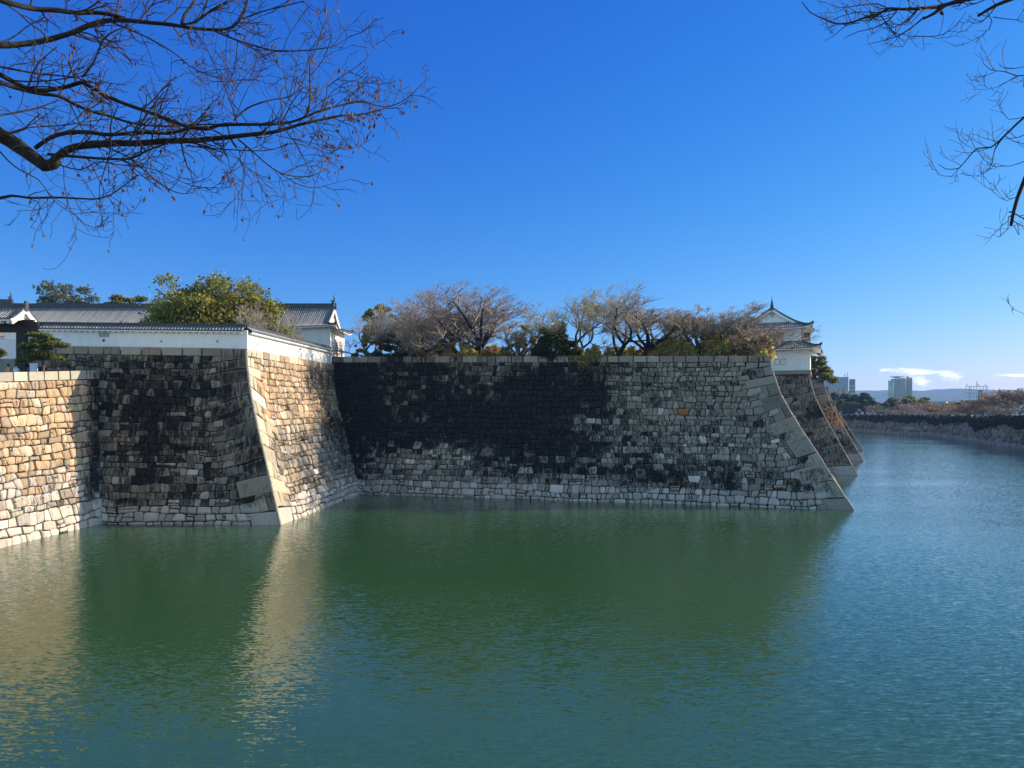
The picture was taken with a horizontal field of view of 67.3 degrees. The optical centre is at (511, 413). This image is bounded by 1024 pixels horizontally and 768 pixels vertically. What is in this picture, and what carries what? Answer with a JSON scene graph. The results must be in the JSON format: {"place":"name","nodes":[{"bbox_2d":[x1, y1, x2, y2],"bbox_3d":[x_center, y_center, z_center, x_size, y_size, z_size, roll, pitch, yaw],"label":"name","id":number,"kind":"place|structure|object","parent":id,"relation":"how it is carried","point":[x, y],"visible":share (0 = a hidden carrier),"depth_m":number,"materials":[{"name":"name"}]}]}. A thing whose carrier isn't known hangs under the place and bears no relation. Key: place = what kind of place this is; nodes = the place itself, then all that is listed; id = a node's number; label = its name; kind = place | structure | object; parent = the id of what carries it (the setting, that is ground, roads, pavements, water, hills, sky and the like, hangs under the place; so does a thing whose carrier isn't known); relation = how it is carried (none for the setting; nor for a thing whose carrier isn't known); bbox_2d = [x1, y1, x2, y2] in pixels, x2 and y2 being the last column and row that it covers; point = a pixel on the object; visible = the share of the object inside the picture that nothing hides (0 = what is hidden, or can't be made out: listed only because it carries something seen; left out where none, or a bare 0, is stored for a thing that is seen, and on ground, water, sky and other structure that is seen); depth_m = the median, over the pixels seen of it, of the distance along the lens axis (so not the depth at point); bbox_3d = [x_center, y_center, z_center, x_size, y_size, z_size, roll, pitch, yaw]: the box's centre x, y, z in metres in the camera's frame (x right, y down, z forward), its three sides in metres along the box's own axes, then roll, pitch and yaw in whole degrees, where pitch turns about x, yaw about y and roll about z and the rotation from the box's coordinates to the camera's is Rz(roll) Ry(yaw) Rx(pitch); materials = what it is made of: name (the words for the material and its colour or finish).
{"place":"outdoors","nodes":[
{"label":"outdoors","id":0,"kind":"place"},
{"bbox_2d":[0,339,15,371],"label":"wall","id":1,"kind":"structure","parent":0,"point":[9,346],"depth_m":87.70,"materials":[{"name":"paint"}]},
{"bbox_2d":[0,301,40,371],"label":"castle gate","id":2,"kind":"structure","parent":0,"point":[20,320],"depth_m":73.25,"materials":[{"name":"grey tile"}]},
{"bbox_2d":[103,294,147,302],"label":"evergreen tree","id":3,"kind":"object","parent":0,"point":[116,298],"visible":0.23,"depth_m":131.46,"materials":[{"name":"green plant"}]},
{"bbox_2d":[0,431,1023,767],"bbox_3d":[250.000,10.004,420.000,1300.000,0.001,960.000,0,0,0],"label":"water","id":4,"kind":"structure","parent":0,"point":[880,625],"depth_m":34.95,"materials":[{"name":"green liquid"}]},
{"bbox_2d":[0,370,102,547],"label":"causeway wall","id":5,"kind":"structure","parent":4,"relation":"in","point":[50,449],"depth_m":64.57,"materials":[{"name":"stone"}]},
{"bbox_2d":[26,346,359,524],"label":"stone bastion","id":6,"kind":"object","parent":4,"relation":"in","point":[194,435],"visible":0.77,"depth_m":71.84,"materials":[{"name":"stone"}]},
{"bbox_2d":[28,322,334,363],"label":"parapet wall","id":7,"kind":"structure","parent":6,"relation":"on","point":[186,335],"depth_m":73.03,"materials":[{"name":"white paint"}]},
{"bbox_2d":[332,356,854,509],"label":"stone rampart","id":8,"kind":"object","parent":4,"relation":"in","point":[710,430],"visible":0.94,"depth_m":91.04,"materials":[{"name":"stone"}]},
{"bbox_2d":[562,355,603,376],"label":"ivy","id":9,"kind":"object","parent":8,"relation":"attached to","point":[583,360],"visible":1,"depth_m":93.06,"materials":[{"name":"green plant"}]},
{"bbox_2d":[775,374,857,474],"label":"corner rampart","id":10,"kind":"object","parent":4,"relation":"in","point":[798,393],"visible":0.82,"depth_m":128.43,"materials":[{"name":"stone"}]},
{"bbox_2d":[744,299,821,376],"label":"castle turret","id":11,"kind":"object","parent":10,"relation":"on","point":[787,362],"visible":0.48,"depth_m":131.34,"materials":[{"name":"white paint"}]},
{"bbox_2d":[811,380,863,460],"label":"rampart corner","id":12,"kind":"object","parent":4,"relation":"in","point":[844,439],"visible":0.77,"depth_m":164.97,"materials":[{"name":"stone"}]},
{"bbox_2d":[819,395,846,429],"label":"dry reeds","id":13,"kind":"object","parent":12,"relation":"on","point":[836,419],"visible":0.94,"depth_m":165.04,"materials":[{"name":"brown plant"}]},
{"bbox_2d":[825,387,862,449],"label":"rampart","id":14,"kind":"object","parent":4,"relation":"in","point":[854,440],"visible":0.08,"depth_m":209.89,"materials":[{"name":"stone"}]},
{"bbox_2d":[851,418,929,434],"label":"bank wall","id":15,"kind":"structure","parent":4,"relation":"in","point":[917,427],"depth_m":389.28,"materials":[{"name":"stone"}]},
{"bbox_2d":[926,422,1023,448],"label":"bank wall","id":16,"kind":"structure","parent":4,"relation":"in","point":[1003,435],"depth_m":265.27,"materials":[{"name":"stone"}]},
{"bbox_2d":[0,0,1023,390],"label":"sky","id":17,"kind":"structure","parent":0,"point":[719,155],"materials":[{"name":"blue"}]},
{"bbox_2d":[816,372,854,414],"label":"office block","id":18,"kind":"structure","parent":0,"point":[842,383],"depth_m":776.73,"materials":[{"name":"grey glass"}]},
{"bbox_2d":[888,376,911,414],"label":"concrete tower","id":19,"kind":"structure","parent":0,"point":[899,387],"depth_m":861.01,"materials":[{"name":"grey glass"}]},
{"bbox_2d":[848,389,1023,414],"bbox_3d":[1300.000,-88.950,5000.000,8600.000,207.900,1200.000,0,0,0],"label":"hills","id":20,"kind":"structure","parent":0,"point":[880,396],"depth_m":5076.82,"materials":[{"name":"blue"}]},
{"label":"castle ground","id":21,"kind":"structure","parent":0,"visible":0},
{"bbox_2d":[32,280,100,302],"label":"evergreen tree","id":22,"kind":"object","parent":21,"relation":"on","point":[50,288],"visible":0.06,"depth_m":141.01,"materials":[{"name":"green plant"}]},
{"bbox_2d":[350,342,368,356],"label":"leafy bush","id":23,"kind":"object","parent":21,"relation":"on","point":[360,350],"visible":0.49,"depth_m":107.91,"materials":[{"name":"green plant"}]},
{"bbox_2d":[330,304,404,356],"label":"bare tree","id":24,"kind":"object","parent":21,"relation":"on","point":[369,333],"visible":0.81,"depth_m":105.35,"materials":[{"name":"brown plant"}]},
{"bbox_2d":[366,338,389,356],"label":"leafy bush","id":25,"kind":"object","parent":21,"relation":"on","point":[378,343],"visible":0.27,"depth_m":106.00,"materials":[{"name":"green plant"}]},
{"bbox_2d":[361,303,396,350],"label":"evergreen tree","id":26,"kind":"object","parent":21,"relation":"on","point":[367,314],"visible":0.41,"depth_m":113.35,"materials":[{"name":"green plant"}]},
{"bbox_2d":[371,334,414,356],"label":"evergreen bush","id":27,"kind":"object","parent":21,"relation":"on","point":[388,348],"visible":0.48,"depth_m":102.57,"materials":[{"name":"green plant"}]},
{"bbox_2d":[360,297,437,346],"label":"bare tree","id":28,"kind":"object","parent":21,"relation":"on","point":[399,312],"visible":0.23,"depth_m":107.27,"materials":[{"name":"brown plant"}]},
{"bbox_2d":[371,319,452,356],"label":"bare tree","id":29,"kind":"object","parent":21,"relation":"on","point":[410,351],"visible":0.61,"depth_m":102.16,"materials":[{"name":"brown plant"}]},
{"bbox_2d":[403,343,428,356],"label":"bamboo clump","id":30,"kind":"object","parent":21,"relation":"on","point":[418,354],"visible":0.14,"depth_m":104.02,"materials":[{"name":"green plant"}]},
{"bbox_2d":[377,312,486,356],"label":"bare tree","id":31,"kind":"object","parent":21,"relation":"on","point":[436,338],"visible":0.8,"depth_m":97.72,"materials":[{"name":"brown plant"}]},
{"bbox_2d":[429,341,457,356],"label":"bamboo clump","id":32,"kind":"object","parent":21,"relation":"on","point":[450,353],"visible":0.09,"depth_m":107.15,"materials":[{"name":"green plant"}]},
{"bbox_2d":[390,297,512,356],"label":"bare tree","id":33,"kind":"object","parent":21,"relation":"on","point":[440,352],"visible":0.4,"depth_m":104.46,"materials":[{"name":"brown plant"}]},
{"bbox_2d":[402,301,516,354],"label":"bare tree","id":34,"kind":"object","parent":21,"relation":"on","point":[453,348],"visible":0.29,"depth_m":107.17,"materials":[{"name":"brown plant"}]},
{"bbox_2d":[395,279,535,355],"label":"bare tree","id":35,"kind":"object","parent":21,"relation":"on","point":[480,346],"visible":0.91,"depth_m":98.95,"materials":[{"name":"brown plant"}]},
{"bbox_2d":[454,343,480,356],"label":"shrub","id":36,"kind":"object","parent":21,"relation":"on","point":[469,350],"visible":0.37,"depth_m":100.04,"materials":[{"name":"green plant"}]},
{"bbox_2d":[482,343,499,355],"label":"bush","id":37,"kind":"object","parent":21,"relation":"on","point":[488,351],"visible":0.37,"depth_m":102.11,"materials":[{"name":"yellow plant"}]},
{"bbox_2d":[498,346,514,356],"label":"bamboo clump","id":38,"kind":"object","parent":21,"relation":"on","point":[504,351],"visible":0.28,"depth_m":98.62,"materials":[{"name":"green plant"}]},
{"bbox_2d":[479,316,546,355],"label":"bare tree","id":39,"kind":"object","parent":21,"relation":"on","point":[506,340],"visible":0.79,"depth_m":98.42,"materials":[{"name":"brown plant"}]},
{"bbox_2d":[520,325,536,356],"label":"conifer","id":40,"kind":"object","parent":21,"relation":"on","point":[525,329],"visible":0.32,"depth_m":100.08,"materials":[{"name":"green plant"}]},
{"bbox_2d":[530,322,580,361],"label":"evergreen tree","id":41,"kind":"object","parent":21,"relation":"on","point":[542,349],"visible":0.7,"depth_m":94.75,"materials":[{"name":"green plant"}]},
{"bbox_2d":[509,287,627,355],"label":"bare tree","id":42,"kind":"object","parent":21,"relation":"on","point":[587,304],"visible":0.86,"depth_m":95.49,"materials":[{"name":"brown plant"}]},
{"bbox_2d":[570,345,584,355],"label":"shrub","id":43,"kind":"object","parent":21,"relation":"on","point":[581,349],"visible":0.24,"depth_m":95.99,"materials":[{"name":"green plant"}]},
{"bbox_2d":[584,343,601,355],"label":"shrub","id":44,"kind":"object","parent":21,"relation":"on","point":[592,350],"visible":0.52,"depth_m":94.88,"materials":[{"name":"green plant"}]},
{"bbox_2d":[602,345,633,355],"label":"shrub","id":45,"kind":"object","parent":21,"relation":"on","point":[612,352],"visible":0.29,"depth_m":96.56,"materials":[{"name":"green plant"}]},
{"bbox_2d":[625,344,643,355],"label":"bamboo clump","id":46,"kind":"object","parent":21,"relation":"on","point":[638,352],"visible":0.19,"depth_m":99.07,"materials":[{"name":"yellow plant"}]},
{"bbox_2d":[574,280,711,355],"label":"bare tree","id":47,"kind":"object","parent":21,"relation":"on","point":[624,342],"visible":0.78,"depth_m":89.88,"materials":[{"name":"brown plant"}]},
{"bbox_2d":[596,292,713,355],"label":"bare tree","id":48,"kind":"object","parent":21,"relation":"on","point":[648,345],"visible":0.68,"depth_m":92.52,"materials":[{"name":"brown plant"}]},
{"bbox_2d":[647,335,674,355],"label":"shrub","id":49,"kind":"object","parent":21,"relation":"on","point":[656,350],"visible":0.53,"depth_m":94.54,"materials":[{"name":"green plant"}]},
{"bbox_2d":[667,337,701,355],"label":"shrub","id":50,"kind":"object","parent":21,"relation":"on","point":[690,350],"visible":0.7,"depth_m":92.73,"materials":[{"name":"green plant"}]},
{"bbox_2d":[655,301,767,355],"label":"bare tree","id":51,"kind":"object","parent":21,"relation":"on","point":[695,336],"visible":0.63,"depth_m":93.15,"materials":[{"name":"brown plant"}]},
{"bbox_2d":[700,330,732,355],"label":"shrub","id":52,"kind":"object","parent":21,"relation":"on","point":[716,346],"visible":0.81,"depth_m":91.70,"materials":[{"name":"green plant"}]},
{"bbox_2d":[686,299,778,345],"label":"bare tree","id":53,"kind":"object","parent":21,"relation":"on","point":[751,319],"visible":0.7,"depth_m":92.67,"materials":[{"name":"brown plant"}]},
{"bbox_2d":[723,339,748,355],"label":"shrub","id":54,"kind":"object","parent":21,"relation":"on","point":[730,352],"visible":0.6,"depth_m":90.58,"materials":[{"name":"green plant"}]},
{"bbox_2d":[726,319,788,354],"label":"bare tree","id":55,"kind":"object","parent":21,"relation":"on","point":[760,336],"visible":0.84,"depth_m":89.13,"materials":[{"name":"brown plant"}]},
{"bbox_2d":[745,334,769,354],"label":"bamboo clump","id":56,"kind":"object","parent":21,"relation":"on","point":[756,342],"visible":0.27,"depth_m":90.31,"materials":[{"name":"brown plant"}]},
{"bbox_2d":[749,344,768,355],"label":"bamboo clump","id":57,"kind":"object","parent":21,"relation":"on","point":[759,352],"visible":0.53,"depth_m":89.20,"materials":[{"name":"plant"}]},
{"bbox_2d":[703,323,820,358],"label":"bare tree","id":58,"kind":"object","parent":21,"relation":"on","point":[731,332],"visible":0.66,"depth_m":88.46,"materials":[{"name":"brown plant"}]},
{"bbox_2d":[757,331,775,361],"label":"shrub","id":59,"kind":"object","parent":21,"relation":"on","point":[772,354],"visible":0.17,"depth_m":92.09,"materials":[{"name":"yellow plant"}]},
{"bbox_2d":[810,351,839,384],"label":"camphor tree","id":60,"kind":"object","parent":21,"relation":"on","point":[825,373],"visible":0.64,"depth_m":170.16,"materials":[{"name":"green plant"}]},
{"label":"park ground","id":61,"kind":"structure","parent":0,"visible":0},
{"bbox_2d":[830,392,838,400],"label":"pine tree","id":62,"kind":"object","parent":61,"relation":"on","point":[833,395],"visible":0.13,"depth_m":508.90,"materials":[{"name":"green plant"}]},
{"bbox_2d":[833,399,847,413],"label":"evergreen tree","id":63,"kind":"object","parent":61,"relation":"on","point":[839,402],"visible":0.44,"depth_m":492.30,"materials":[{"name":"green plant"}]},
{"bbox_2d":[835,393,849,414],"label":"pine tree","id":64,"kind":"object","parent":61,"relation":"on","point":[843,396],"visible":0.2,"depth_m":502.08,"materials":[{"name":"green plant"}]},
{"bbox_2d":[840,394,857,414],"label":"pine tree","id":65,"kind":"object","parent":61,"relation":"on","point":[851,398],"visible":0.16,"depth_m":497.61,"materials":[{"name":"green plant"}]},
{"bbox_2d":[840,402,862,414],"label":"evergreen tree","id":66,"kind":"object","parent":61,"relation":"on","point":[852,405],"visible":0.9,"depth_m":483.50,"materials":[{"name":"green plant"}]},
{"bbox_2d":[850,392,879,414],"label":"pine tree","id":67,"kind":"object","parent":61,"relation":"on","point":[862,399],"visible":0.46,"depth_m":486.69,"materials":[{"name":"green plant"}]},
{"bbox_2d":[857,405,878,414],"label":"bare tree","id":68,"kind":"object","parent":61,"relation":"on","point":[868,412],"visible":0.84,"depth_m":458.19,"materials":[{"name":"brown plant"}]},
{"bbox_2d":[861,399,883,413],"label":"pine tree","id":69,"kind":"object","parent":61,"relation":"on","point":[873,403],"visible":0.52,"depth_m":474.62,"materials":[{"name":"green plant"}]},
{"bbox_2d":[866,405,893,414],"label":"bare tree","id":70,"kind":"object","parent":61,"relation":"on","point":[878,410],"visible":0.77,"depth_m":450.37,"materials":[{"name":"brown plant"}]},
{"bbox_2d":[841,414,919,422],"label":"hedge","id":71,"kind":"object","parent":61,"relation":"on","point":[900,418],"visible":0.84,"depth_m":403.18,"materials":[{"name":"green plant"}]},
{"bbox_2d":[883,397,898,409],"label":"pine tree","id":72,"kind":"object","parent":61,"relation":"on","point":[890,403],"visible":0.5,"depth_m":496.01,"materials":[{"name":"green plant"}]},
{"bbox_2d":[876,404,906,414],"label":"bare tree","id":73,"kind":"object","parent":61,"relation":"on","point":[890,409],"visible":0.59,"depth_m":442.20,"materials":[{"name":"brown plant"}]},
{"bbox_2d":[890,395,917,414],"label":"evergreen tree","id":74,"kind":"object","parent":61,"relation":"on","point":[906,399],"visible":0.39,"depth_m":491.24,"materials":[{"name":"green plant"}]},
{"bbox_2d":[887,405,923,414],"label":"bare tree","id":75,"kind":"object","parent":61,"relation":"on","point":[906,411],"visible":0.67,"depth_m":412.19,"materials":[{"name":"brown plant"}]},
{"bbox_2d":[897,407,920,414],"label":"bare tree","id":76,"kind":"object","parent":61,"relation":"on","point":[904,412],"visible":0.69,"depth_m":403.23,"materials":[{"name":"brown plant"}]},
{"bbox_2d":[893,402,935,413],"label":"brown tree","id":77,"kind":"object","parent":61,"relation":"on","point":[925,405],"visible":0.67,"depth_m":427.21,"materials":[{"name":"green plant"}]},
{"bbox_2d":[910,397,930,414],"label":"evergreen tree","id":78,"kind":"object","parent":61,"relation":"on","point":[924,400],"visible":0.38,"depth_m":485.77,"materials":[{"name":"green plant"}]},
{"bbox_2d":[912,403,955,414],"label":"brown tree","id":79,"kind":"object","parent":61,"relation":"on","point":[932,408],"visible":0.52,"depth_m":424.63,"materials":[{"name":"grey plant"}]},
{"bbox_2d":[928,397,963,415],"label":"long hall","id":80,"kind":"structure","parent":61,"relation":"on","point":[941,402],"depth_m":640.69,"materials":[{"name":"grey metal"}]},
{"bbox_2d":[933,404,970,415],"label":"brown tree","id":81,"kind":"object","parent":61,"relation":"on","point":[947,408],"visible":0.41,"depth_m":392.09,"materials":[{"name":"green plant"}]},
{"bbox_2d":[944,400,979,414],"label":"evergreen tree","id":82,"kind":"object","parent":61,"relation":"on","point":[961,402],"visible":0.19,"depth_m":433.65,"materials":[{"name":"green plant"}]},
{"bbox_2d":[918,414,1023,431],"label":"hedge","id":83,"kind":"object","parent":61,"relation":"on","point":[976,423],"visible":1,"depth_m":273.33,"materials":[{"name":"brown plant"}]},
{"bbox_2d":[966,382,987,414],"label":"lattice frame","id":84,"kind":"object","parent":61,"relation":"on","point":[980,391],"visible":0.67,"depth_m":719.95,"materials":[{"name":"grey metal"}]},
{"bbox_2d":[953,404,1000,416],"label":"bare tree","id":85,"kind":"object","parent":61,"relation":"on","point":[960,410],"visible":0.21,"depth_m":352.57,"materials":[{"name":"brown plant"}]},
{"bbox_2d":[958,390,1023,415],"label":"bare tree","id":86,"kind":"object","parent":61,"relation":"on","point":[988,401],"visible":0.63,"depth_m":310.12,"materials":[{"name":"brown plant"}]},
{"bbox_2d":[979,404,1019,415],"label":"bare tree","id":87,"kind":"object","parent":61,"relation":"on","point":[993,407],"visible":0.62,"depth_m":287.39,"materials":[{"name":"brown plant"}]},
{"bbox_2d":[976,387,1023,414],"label":"brown tree","id":88,"kind":"object","parent":61,"relation":"on","point":[983,394],"visible":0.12,"depth_m":341.29,"materials":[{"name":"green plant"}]},
{"bbox_2d":[985,399,1023,416],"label":"bare tree","id":89,"kind":"object","parent":61,"relation":"on","point":[998,410],"visible":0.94,"depth_m":261.73,"materials":[{"name":"brown plant"}]},
{"bbox_2d":[989,390,1023,414],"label":"bare tree","id":90,"kind":"object","parent":61,"relation":"on","point":[1006,399],"visible":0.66,"depth_m":302.67,"materials":[{"name":"brown plant"}]},
{"bbox_2d":[1011,390,1023,403],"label":"bare tree","id":91,"kind":"object","parent":61,"relation":"on","point":[1019,395],"visible":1,"depth_m":252.48,"materials":[{"name":"brown plant"}]},
{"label":"bastion ground","id":92,"kind":"structure","parent":0,"visible":0},
{"bbox_2d":[5,294,353,356],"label":"long storehouse","id":93,"kind":"structure","parent":92,"relation":"on","point":[319,323],"depth_m":113.17,"materials":[{"name":"grey tile"}]},
{"bbox_2d":[119,270,305,351],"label":"camphor tree","id":94,"kind":"object","parent":92,"relation":"on","point":[197,303],"visible":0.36,"depth_m":85.88,"materials":[{"name":"green plant"}]},
{"bbox_2d":[233,301,303,342],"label":"bare tree","id":95,"kind":"object","parent":92,"relation":"on","point":[252,323],"visible":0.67,"depth_m":83.51,"materials":[{"name":"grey plant"}]},
{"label":"near bank","id":96,"kind":"structure","parent":0,"visible":0},
{"bbox_2d":[0,0,440,269],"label":"tree","id":97,"kind":"object","parent":96,"relation":"on","point":[17,145],"visible":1,"depth_m":6.29,"materials":[{"name":"brown plant"}]},
{"bbox_2d":[802,0,1023,313],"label":"tree","id":98,"kind":"object","parent":96,"relation":"on","point":[910,8],"visible":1,"depth_m":8.17,"materials":[{"name":"brown plant"}]},
{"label":"terrace","id":99,"kind":"structure","parent":0,"visible":0},
{"bbox_2d":[0,346,7,357],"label":"trimmed pine","id":100,"kind":"object","parent":99,"relation":"on","point":[3,352],"visible":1,"depth_m":66.28,"materials":[{"name":"green plant"}]},
{"bbox_2d":[0,293,13,338],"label":"gate tower","id":101,"kind":"structure","parent":99,"relation":"on","point":[2,335],"depth_m":134.79,"materials":[{"name":"white paint"}]},
{"bbox_2d":[30,363,37,371],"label":"notice board","id":102,"kind":"object","parent":99,"relation":"on","point":[33,367],"visible":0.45,"depth_m":65.97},
{"bbox_2d":[14,331,70,371],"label":"trimmed pine","id":103,"kind":"object","parent":99,"relation":"on","point":[42,341],"visible":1,"depth_m":65.81,"materials":[{"name":"green plant"}]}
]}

